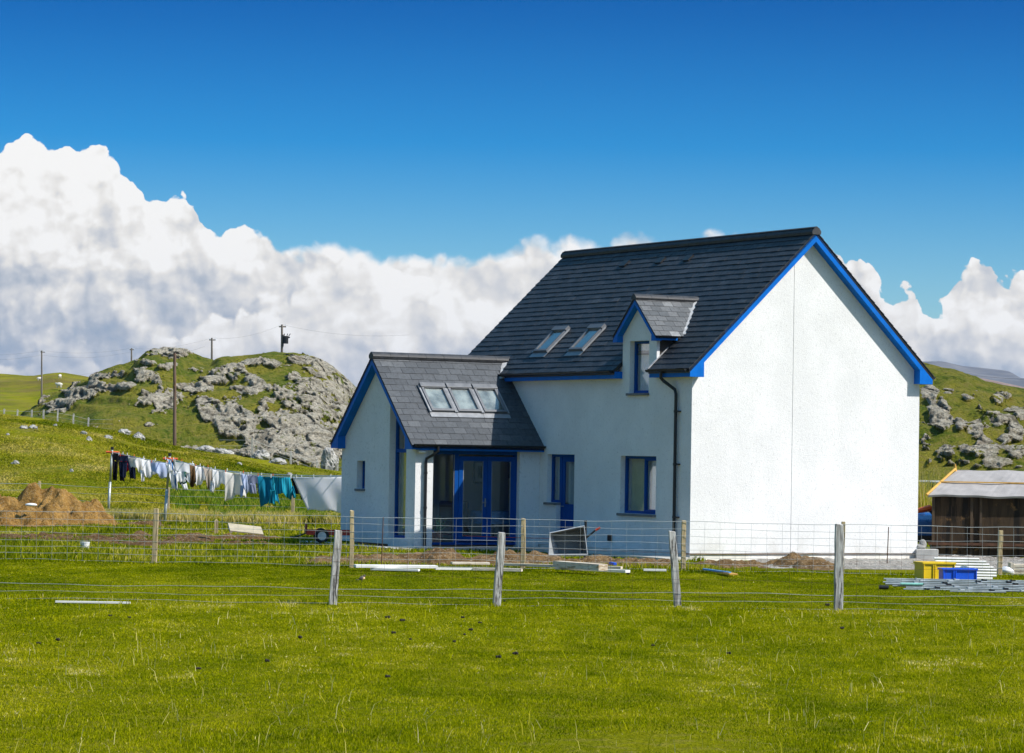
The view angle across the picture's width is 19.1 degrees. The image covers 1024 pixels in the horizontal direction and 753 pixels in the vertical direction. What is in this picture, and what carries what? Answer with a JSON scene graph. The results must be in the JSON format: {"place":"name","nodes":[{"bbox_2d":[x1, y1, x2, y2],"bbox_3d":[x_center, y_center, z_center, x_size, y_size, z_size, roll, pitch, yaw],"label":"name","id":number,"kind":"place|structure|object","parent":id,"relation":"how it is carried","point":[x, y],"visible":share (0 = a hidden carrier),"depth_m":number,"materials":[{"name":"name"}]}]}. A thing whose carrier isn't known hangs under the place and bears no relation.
{"place":"outdoors","nodes":[
{"label":"outdoors","id":0,"kind":"place"},
{"bbox_2d":[0,521,298,546],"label":"soil","id":1,"kind":"structure","parent":0,"point":[197,537],"depth_m":72.97,"materials":[{"name":"soil"}]},
{"bbox_2d":[214,519,217,533],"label":"stake","id":2,"kind":"object","parent":1,"relation":"on","point":[216,526],"visible":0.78,"depth_m":79.89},
{"bbox_2d":[228,523,262,534],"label":"board","id":3,"kind":"object","parent":1,"relation":"on","point":[240,528],"visible":0.89,"depth_m":76.05,"materials":[{"name":"beige wood"}]},
{"bbox_2d":[20,347,355,470],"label":"hill","id":4,"kind":"structure","parent":0,"point":[296,404],"depth_m":277.16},
{"bbox_2d":[279,324,289,351],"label":"utility pole","id":5,"kind":"object","parent":4,"relation":"on","point":[284,339],"visible":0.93,"depth_m":303.07,"materials":[{"name":"brown wood"}]},
{"bbox_2d":[300,541,516,550],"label":"path","id":6,"kind":"structure","parent":0,"point":[484,548],"depth_m":69.89,"materials":[{"name":"soil"}]},
{"bbox_2d":[290,524,349,542],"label":"garden cart","id":7,"kind":"object","parent":6,"relation":"on","point":[320,535],"visible":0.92,"depth_m":71.23,"materials":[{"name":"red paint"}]},
{"bbox_2d":[470,510,508,541],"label":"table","id":8,"kind":"object","parent":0,"point":[475,515],"visible":0.62,"depth_m":71.99,"materials":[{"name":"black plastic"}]},
{"bbox_2d":[0,372,1023,752],"bbox_3d":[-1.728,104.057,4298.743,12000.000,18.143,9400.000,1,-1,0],"label":"ground","id":9,"kind":"structure","parent":0,"point":[18,394],"depth_m":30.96,"materials":[{"name":"plant"}]},
{"bbox_2d":[41,350,44,396],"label":"utility pole","id":10,"kind":"object","parent":9,"relation":"on","point":[42,373],"visible":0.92,"depth_m":420.06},
{"bbox_2d":[3,409,102,426],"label":"wire fence","id":11,"kind":"object","parent":9,"relation":"on","point":[17,411],"visible":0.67,"depth_m":249.93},
{"bbox_2d":[0,482,122,527],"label":"dirt heap","id":12,"kind":"object","parent":9,"relation":"on","point":[61,506],"visible":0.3,"depth_m":85.02,"materials":[{"name":"orange soil"}]},
{"bbox_2d":[80,542,89,548],"bbox_3d":[-9.011,3.572,64.226,0.207,0.165,0.212,1,-1,0],"label":"tub","id":13,"kind":"object","parent":9,"relation":"on","point":[85,544],"visible":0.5,"depth_m":64.14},
{"bbox_2d":[55,601,128,603],"bbox_3d":[-5.958,3.209,43.265,1.061,0.028,0.060,1,-1,-1],"label":"board","id":14,"kind":"object","parent":9,"relation":"on","point":[107,602],"visible":0.81,"depth_m":43.23,"materials":[{"name":"wood"}]},
{"bbox_2d":[106,447,119,508],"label":"clothes pole","id":15,"kind":"object","parent":9,"relation":"on","point":[109,489],"visible":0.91,"depth_m":99.91,"materials":[{"name":"metal"}]},
{"bbox_2d":[113,452,341,475],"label":"washing line","id":16,"kind":"object","parent":15,"relation":"attached to","point":[244,472],"visible":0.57,"depth_m":86.67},
{"bbox_2d":[112,451,124,481],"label":"leggings","id":17,"kind":"object","parent":16,"relation":"hanging from","point":[115,456],"visible":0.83,"depth_m":99.38,"materials":[{"name":"black fabric"}]},
{"bbox_2d":[119,453,135,478],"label":"trousers","id":18,"kind":"object","parent":16,"relation":"hanging from","point":[123,468],"visible":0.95,"depth_m":98.45,"materials":[{"name":"blue fabric"}]},
{"bbox_2d":[128,456,144,472],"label":"towel","id":19,"kind":"object","parent":16,"relation":"hanging from","point":[135,463],"visible":0.83,"depth_m":97.58,"materials":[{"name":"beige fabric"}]},
{"bbox_2d":[140,458,159,481],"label":"shirt","id":20,"kind":"object","parent":16,"relation":"hanging from","point":[147,471],"visible":0.66,"depth_m":96.53,"materials":[{"name":"white fabric"}]},
{"bbox_2d":[150,459,167,478],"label":"towel","id":21,"kind":"object","parent":16,"relation":"hanging from","point":[160,469],"visible":0.89,"depth_m":95.41,"materials":[{"name":"blue fabric"}]},
{"bbox_2d":[165,462,187,489],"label":"trousers","id":22,"kind":"object","parent":16,"relation":"hanging from","point":[171,474],"visible":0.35,"depth_m":94.59,"materials":[{"name":"white fabric"}]},
{"bbox_2d":[118,429,130,434],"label":"rock","id":23,"kind":"object","parent":9,"relation":"on","point":[126,431],"visible":0.6,"depth_m":170.71,"materials":[{"name":"stone"}]},
{"bbox_2d":[133,432,144,439],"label":"rock","id":24,"kind":"object","parent":9,"relation":"on","point":[139,435],"visible":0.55,"depth_m":168.74,"materials":[{"name":"stone"}]},
{"bbox_2d":[0,481,302,512],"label":"wire fence","id":25,"kind":"object","parent":9,"relation":"on","point":[39,483],"visible":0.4,"depth_m":98.37,"materials":[{"name":"metal"}]},
{"bbox_2d":[163,453,177,521],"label":"clothes pole","id":26,"kind":"object","parent":9,"relation":"on","point":[166,492],"visible":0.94,"depth_m":90.91,"materials":[{"name":"metal"}]},
{"bbox_2d":[170,458,341,477],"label":"washing line","id":27,"kind":"object","parent":26,"relation":"attached to","point":[251,474],"visible":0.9,"depth_m":86.02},
{"bbox_2d":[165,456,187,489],"bbox_3d":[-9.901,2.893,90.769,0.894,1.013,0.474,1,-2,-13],"label":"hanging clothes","id":28,"kind":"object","parent":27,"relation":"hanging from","point":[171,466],"visible":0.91,"depth_m":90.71,"materials":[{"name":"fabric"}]},
{"bbox_2d":[174,461,195,483],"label":"shorts","id":29,"kind":"object","parent":27,"relation":"hanging from","point":[181,468],"visible":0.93,"depth_m":89.99,"materials":[{"name":"white fabric"}]},
{"bbox_2d":[189,463,200,487],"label":"scarf","id":30,"kind":"object","parent":27,"relation":"hanging from","point":[192,476],"visible":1,"depth_m":89.23,"materials":[{"name":"brown fabric"}]},
{"bbox_2d":[195,464,208,485],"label":"towel","id":31,"kind":"object","parent":27,"relation":"hanging from","point":[200,475],"visible":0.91,"depth_m":89.10,"materials":[{"name":"white fabric"}]},
{"bbox_2d":[203,466,215,489],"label":"towel","id":32,"kind":"object","parent":27,"relation":"hanging from","point":[208,474],"visible":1,"depth_m":88.30,"materials":[{"name":"beige fabric"}]},
{"bbox_2d":[210,468,227,492],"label":"shirt","id":33,"kind":"object","parent":27,"relation":"hanging from","point":[218,477],"visible":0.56,"depth_m":87.83,"materials":[{"name":"white fabric"}]},
{"bbox_2d":[224,470,245,500],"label":"pillowcase","id":34,"kind":"object","parent":27,"relation":"hanging from","point":[233,482],"visible":0.98,"depth_m":86.80,"materials":[{"name":"beige fabric"}]},
{"bbox_2d":[240,471,251,496],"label":"shirt","id":35,"kind":"object","parent":27,"relation":"hanging from","point":[244,485],"visible":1,"depth_m":86.00,"materials":[{"name":"blue fabric"}]},
{"bbox_2d":[247,472,261,493],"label":"shorts","id":36,"kind":"object","parent":27,"relation":"hanging from","point":[253,479],"visible":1,"depth_m":85.62,"materials":[{"name":"blue fabric"}]},
{"bbox_2d":[257,473,279,506],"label":"towel","id":37,"kind":"object","parent":27,"relation":"hanging from","point":[265,485],"visible":0.9,"depth_m":84.95,"materials":[{"name":"teal fabric"}]},
{"bbox_2d":[269,475,295,503],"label":"shirt","id":38,"kind":"object","parent":27,"relation":"hanging from","point":[283,485],"visible":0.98,"depth_m":84.06,"materials":[{"name":"teal fabric"}]},
{"bbox_2d":[290,475,302,499],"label":"socks","id":39,"kind":"object","parent":27,"relation":"hanging from","point":[295,488],"visible":0.37,"depth_m":83.22,"materials":[{"name":"black fabric"}]},
{"bbox_2d":[292,474,341,512],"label":"bed sheet","id":40,"kind":"object","parent":27,"relation":"hanging from","point":[322,494],"visible":0.67,"depth_m":81.67,"materials":[{"name":"fabric"}]},
{"bbox_2d":[0,414,341,519],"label":"grass","id":41,"kind":"structure","parent":9,"relation":"on","point":[190,456],"depth_m":138.23,"materials":[{"name":"plant"}]},
{"bbox_2d":[173,353,175,444],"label":"utility pole","id":42,"kind":"object","parent":9,"relation":"on","point":[174,398],"visible":0.79,"depth_m":244.91,"materials":[{"name":"wood"}]},
{"bbox_2d":[196,445,214,451],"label":"rock","id":43,"kind":"object","parent":9,"relation":"on","point":[207,448],"visible":0.57,"depth_m":175.54,"materials":[{"name":"stone"}]},
{"bbox_2d":[209,338,215,359],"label":"utility pole","id":44,"kind":"object","parent":9,"relation":"on","point":[212,339],"visible":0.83,"depth_m":330.10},
{"bbox_2d":[104,506,340,524],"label":"grass","id":45,"kind":"structure","parent":9,"relation":"on","point":[262,516],"depth_m":91.75,"materials":[{"name":"plant"}]},
{"bbox_2d":[213,448,233,453],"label":"rock","id":46,"kind":"object","parent":9,"relation":"on","point":[222,450],"visible":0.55,"depth_m":174.66,"materials":[{"name":"stone"}]},
{"bbox_2d":[168,478,340,524],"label":"iris bed","id":47,"kind":"object","parent":9,"relation":"on","point":[217,500],"visible":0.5,"depth_m":106.68,"materials":[{"name":"green plant"}]},
{"bbox_2d":[251,450,269,459],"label":"rock","id":48,"kind":"object","parent":9,"relation":"on","point":[261,454],"visible":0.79,"depth_m":177.18,"materials":[{"name":"stone"}]},
{"bbox_2d":[269,458,286,464],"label":"rock","id":49,"kind":"object","parent":9,"relation":"on","point":[281,461],"visible":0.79,"depth_m":176.14,"materials":[{"name":"stone"}]},
{"bbox_2d":[235,438,338,470],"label":"wire fence","id":50,"kind":"object","parent":9,"relation":"on","point":[290,453],"visible":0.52,"depth_m":184.88,"materials":[{"name":"metal"}]},
{"bbox_2d":[321,447,338,469],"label":"rock","id":51,"kind":"object","parent":9,"relation":"on","point":[329,456],"visible":0.69,"depth_m":185.05,"materials":[{"name":"stone"}]},
{"bbox_2d":[370,568,419,570],"bbox_3d":[-2.177,3.595,56.693,0.920,0.040,0.140,1,-1,12],"label":"board","id":52,"kind":"object","parent":9,"relation":"on","point":[392,569],"visible":1,"depth_m":56.64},
{"bbox_2d":[354,564,437,567],"bbox_3d":[-2.175,3.552,56.951,1.544,0.050,0.350,1,-1,-11],"label":"board","id":53,"kind":"object","parent":9,"relation":"on","point":[391,566],"visible":1,"depth_m":56.79,"materials":[{"name":"wood"}]},
{"bbox_2d":[0,516,886,574],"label":"grass","id":54,"kind":"structure","parent":9,"relation":"on","point":[193,552],"depth_m":67.10,"materials":[{"name":"plant"}]},
{"bbox_2d":[435,567,472,569],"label":"board","id":55,"kind":"object","parent":9,"relation":"on","point":[439,568],"visible":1,"depth_m":57.25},
{"bbox_2d":[450,562,489,564],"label":"board","id":56,"kind":"object","parent":9,"relation":"on","point":[483,563],"visible":1,"depth_m":58.05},
{"bbox_2d":[473,568,522,571],"bbox_3d":[-0.270,3.631,57.257,0.937,0.050,0.120,1,-1,11],"label":"board","id":57,"kind":"object","parent":9,"relation":"on","point":[493,569],"visible":0.89,"depth_m":57.22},
{"bbox_2d":[0,508,1023,575],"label":"stock fence","id":58,"kind":"object","parent":9,"relation":"on","point":[156,513],"visible":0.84,"depth_m":58.73,"materials":[{"name":"metal"}]},
{"bbox_2d":[0,524,1023,612],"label":"stock fence","id":59,"kind":"object","parent":9,"relation":"on","point":[838,595],"visible":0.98,"depth_m":44.62,"materials":[{"name":"metal"}]},
{"bbox_2d":[504,563,552,566],"bbox_3d":[0.302,3.605,58.193,1.060,0.050,0.100,0,-2,21],"label":"board","id":60,"kind":"object","parent":9,"relation":"on","point":[529,565],"visible":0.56,"depth_m":58.12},
{"bbox_2d":[555,567,629,572],"bbox_3d":[1.512,3.647,57.495,1.770,0.050,0.140,0,-2,42],"label":"board","id":61,"kind":"object","parent":9,"relation":"on","point":[620,571],"visible":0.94,"depth_m":57.14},
{"bbox_2d":[553,561,607,570],"bbox_3d":[1.280,3.556,57.216,0.200,0.120,1.665,2,-2,-30],"label":"board","id":62,"kind":"object","parent":61,"relation":"on","point":[580,565],"visible":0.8,"depth_m":57.04,"materials":[{"name":"wood"}]},
{"bbox_2d":[584,520,600,556],"bbox_3d":[1.706,3.468,64.812,0.358,0.800,0.067,1,-1,8],"label":"standpipe","id":63,"kind":"object","parent":9,"relation":"on","point":[585,525],"visible":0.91,"depth_m":64.81,"materials":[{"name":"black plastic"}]},
{"bbox_2d":[330,226,935,560],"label":"house","id":64,"kind":"structure","parent":9,"relation":"on","point":[775,379],"depth_m":68.28,"materials":[{"name":"white paint"}]},
{"bbox_2d":[354,461,364,490],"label":"window","id":65,"kind":"structure","parent":64,"relation":"in","point":[363,475],"depth_m":72.35,"materials":[{"name":"blue paint"}]},
{"bbox_2d":[394,419,405,537],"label":"window","id":66,"kind":"structure","parent":64,"relation":"in","point":[398,450],"depth_m":70.89,"materials":[{"name":"blue paint"}]},
{"bbox_2d":[432,515,450,541],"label":"potted plant","id":67,"kind":"object","parent":64,"relation":"on","point":[436,537],"visible":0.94,"depth_m":70.42,"materials":[{"name":"green plant"}]},
{"bbox_2d":[434,501,470,541],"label":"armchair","id":68,"kind":"object","parent":64,"relation":"on","point":[445,509],"visible":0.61,"depth_m":71.69,"materials":[{"name":"grey fabric"}]},
{"bbox_2d":[457,456,487,540],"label":"patio door","id":69,"kind":"structure","parent":64,"relation":"in","point":[484,460],"depth_m":70.58,"materials":[{"name":"blue paint"}]},
{"bbox_2d":[473,461,481,483],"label":"framed picture","id":70,"kind":"object","parent":64,"relation":"attached to","point":[477,472],"visible":0.56,"depth_m":74.46,"materials":[{"name":"black plastic"}]},
{"bbox_2d":[486,457,514,540],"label":"patio door","id":71,"kind":"structure","parent":64,"relation":"in","point":[502,459],"depth_m":71.00,"materials":[{"name":"blue paint"}]},
{"bbox_2d":[543,454,560,504],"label":"window","id":72,"kind":"structure","parent":64,"relation":"in","point":[554,456],"depth_m":71.03,"materials":[{"name":"blue paint"}]},
{"bbox_2d":[560,454,574,529],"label":"door","id":73,"kind":"structure","parent":64,"relation":"in","point":[566,510],"depth_m":70.58,"materials":[{"name":"blue paint"}]},
{"bbox_2d":[616,456,655,516],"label":"window","id":74,"kind":"structure","parent":64,"relation":"in","point":[646,513],"depth_m":67.57,"materials":[{"name":"blue paint"}]},
{"bbox_2d":[626,341,648,395],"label":"window frame","id":75,"kind":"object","parent":64,"relation":"in","point":[642,392],"depth_m":68.00,"materials":[{"name":"blue paint"}]},
{"bbox_2d":[643,569,665,570],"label":"board","id":76,"kind":"object","parent":9,"relation":"on","point":[654,569],"visible":1,"depth_m":58.32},
{"bbox_2d":[703,568,730,572],"bbox_3d":[3.894,3.697,57.914,0.050,0.030,1.642,1,-2,-14],"label":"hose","id":77,"kind":"object","parent":9,"relation":"on","point":[715,570],"visible":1,"depth_m":57.91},
{"bbox_2d":[917,512,931,548],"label":"barrel","id":78,"kind":"object","parent":9,"relation":"on","point":[925,518],"visible":0.01,"depth_m":74.53,"materials":[{"name":"blue paint"}]},
{"bbox_2d":[918,505,931,514],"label":"orange beam","id":79,"kind":"structure","parent":9,"relation":"on","point":[927,508],"depth_m":73.77,"materials":[{"name":"paint"}]},
{"bbox_2d":[913,561,955,578],"bbox_3d":[7.888,3.639,56.835,0.654,0.355,0.550,1,-1,-11],"label":"crate","id":80,"kind":"object","parent":9,"relation":"on","point":[927,574],"visible":0.63,"depth_m":56.58,"materials":[{"name":"yellow plastic"}]},
{"bbox_2d":[918,463,958,507],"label":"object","id":81,"kind":"object","parent":9,"relation":"on","point":[924,500],"visible":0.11,"depth_m":82.64,"materials":[{"name":"green plant"}]},
{"bbox_2d":[885,582,1023,586],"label":"tube","id":82,"kind":"object","parent":9,"relation":"on","point":[946,584],"visible":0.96,"depth_m":52.63,"materials":[{"name":"black plastic"}]},
{"bbox_2d":[883,581,1017,584],"bbox_3d":[7.867,3.582,52.729,2.881,0.050,0.044,1,-1,0],"label":"tube","id":83,"kind":"object","parent":82,"relation":"on","point":[942,582],"visible":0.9,"depth_m":52.72,"materials":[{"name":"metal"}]},
{"bbox_2d":[886,579,1023,583],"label":"tube","id":84,"kind":"object","parent":82,"relation":"on","point":[975,581],"visible":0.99,"depth_m":52.83,"materials":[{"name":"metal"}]},
{"bbox_2d":[884,578,1023,581],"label":"tube","id":85,"kind":"object","parent":84,"relation":"on","point":[954,579],"visible":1,"depth_m":52.97,"materials":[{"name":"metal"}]},
{"bbox_2d":[934,557,978,560],"bbox_3d":[8.910,3.655,60.998,0.900,0.052,0.052,1,-1,0],"label":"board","id":86,"kind":"object","parent":9,"relation":"on","point":[947,558],"visible":0.97,"depth_m":60.98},
{"bbox_2d":[937,568,977,579],"bbox_3d":[8.214,3.668,56.115,0.677,0.270,0.350,1,-1,-7],"label":"crate","id":87,"kind":"object","parent":9,"relation":"on","point":[958,573],"visible":0.59,"depth_m":55.97,"materials":[{"name":"blue plastic"}]},
{"bbox_2d":[892,585,1023,587],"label":"tube","id":88,"kind":"object","parent":9,"relation":"on","point":[954,586],"visible":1,"depth_m":52.57,"materials":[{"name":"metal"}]},
{"bbox_2d":[935,560,985,562],"bbox_3d":[8.906,3.675,60.408,1.008,0.052,0.052,1,-1,0],"label":"tube","id":89,"kind":"object","parent":9,"relation":"on","point":[959,561],"visible":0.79,"depth_m":60.39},
{"bbox_2d":[903,588,1023,591],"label":"tube","id":90,"kind":"object","parent":9,"relation":"on","point":[1020,590],"visible":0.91,"depth_m":52.43,"materials":[{"name":"black plastic"}]},
{"bbox_2d":[906,586,1023,589],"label":"tube","id":91,"kind":"object","parent":9,"relation":"on","point":[1003,588],"visible":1,"depth_m":52.51,"materials":[{"name":"black plastic"}]},
{"bbox_2d":[900,583,922,585],"bbox_3d":[6.901,3.585,52.548,0.394,0.048,0.048,1,-1,0],"label":"tube","id":92,"kind":"object","parent":91,"relation":"on","point":[914,584],"visible":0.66,"depth_m":52.53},
{"bbox_2d":[955,563,989,565],"bbox_3d":[8.866,3.696,59.849,1.038,0.052,0.052,1,-1,0],"label":"tube","id":93,"kind":"object","parent":9,"relation":"on","point":[970,564],"visible":0.66,"depth_m":59.83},
{"bbox_2d":[955,566,992,568],"bbox_3d":[8.837,3.718,59.320,1.082,0.052,0.052,1,-1,0],"label":"tube","id":94,"kind":"object","parent":9,"relation":"on","point":[983,567],"visible":0.55,"depth_m":59.30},
{"bbox_2d":[926,464,1023,556],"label":"shed","id":95,"kind":"structure","parent":9,"relation":"on","point":[992,501],"depth_m":71.94,"materials":[{"name":"wood"}]},
{"bbox_2d":[950,590,1005,592],"bbox_3d":[7.948,3.671,51.926,0.954,0.028,0.028,1,-1,0],"label":"tube","id":96,"kind":"object","parent":9,"relation":"on","point":[981,591],"visible":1,"depth_m":51.91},
{"bbox_2d":[977,572,996,574],"bbox_3d":[8.744,3.764,58.340,1.080,0.052,0.052,1,-1,0],"label":"tube","id":97,"kind":"object","parent":9,"relation":"on","point":[989,573],"visible":0.34,"depth_m":58.32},
{"bbox_2d":[977,569,996,571],"bbox_3d":[8.804,3.741,58.817,1.111,0.052,0.052,1,-1,0],"label":"tube","id":98,"kind":"object","parent":9,"relation":"on","point":[983,570],"visible":0.34,"depth_m":58.80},
{"bbox_2d":[1002,566,1013,574],"bbox_3d":[9.750,3.821,59.934,0.287,0.170,0.219,1,-1,0],"label":"sack","id":99,"kind":"object","parent":9,"relation":"on","point":[1007,570],"visible":0.76,"depth_m":59.86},
{"bbox_2d":[0,0,1023,386],"label":"sky","id":100,"kind":"structure","parent":0,"point":[178,173],"materials":[{"name":"blue"}]},
{"bbox_2d":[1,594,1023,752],"bbox_3d":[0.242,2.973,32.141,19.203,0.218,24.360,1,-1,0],"label":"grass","id":101,"kind":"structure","parent":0,"point":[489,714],"depth_m":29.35,"materials":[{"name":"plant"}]},
{"bbox_2d":[307,547,833,570],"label":"soil","id":102,"kind":"structure","parent":0,"point":[794,560],"depth_m":61.99,"materials":[{"name":"soil"}]},
{"bbox_2d":[548,526,587,555],"bbox_3d":[1.172,3.475,64.638,0.848,0.652,0.505,1,-1,-3],"label":"metal tray","id":103,"kind":"object","parent":102,"relation":"on","point":[559,539],"visible":0.93,"depth_m":64.87,"materials":[{"name":"metal"}]},
{"bbox_2d":[517,547,696,560],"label":"path","id":104,"kind":"structure","parent":0,"point":[613,554],"depth_m":66.93,"materials":[{"name":"concrete"}]},
{"bbox_2d":[756,554,1023,569],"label":"gravel","id":105,"kind":"structure","parent":0,"point":[859,563],"depth_m":66.02,"materials":[{"name":"gravel"}]},
{"bbox_2d":[915,549,937,558],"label":"block","id":106,"kind":"object","parent":105,"relation":"on","point":[922,553],"depth_m":68.52,"materials":[{"name":"concrete"}]},
{"bbox_2d":[917,539,926,548],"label":"stone","id":107,"kind":"object","parent":106,"relation":"on","point":[924,543],"visible":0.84,"depth_m":68.67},
{"bbox_2d":[918,362,1023,485],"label":"hill","id":108,"kind":"structure","parent":0,"point":[969,422],"depth_m":162.17,"materials":[{"name":"plant"}]},
{"bbox_2d":[922,361,1023,386],"bbox_3d":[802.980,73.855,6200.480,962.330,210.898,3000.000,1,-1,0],"label":"mountain","id":109,"kind":"structure","parent":0,"point":[1003,376],"depth_m":5973.06,"materials":[{"name":"stone"}]},
{"bbox_2d":[980,378,1023,387],"bbox_3d":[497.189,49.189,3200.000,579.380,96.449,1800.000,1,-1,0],"label":"mountain","id":110,"kind":"structure","parent":0,"point":[997,382],"depth_m":3021.54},
{"bbox_2d":[1008,562,1023,574],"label":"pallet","id":111,"kind":"object","parent":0,"point":[1013,565],"visible":0.61,"depth_m":60.43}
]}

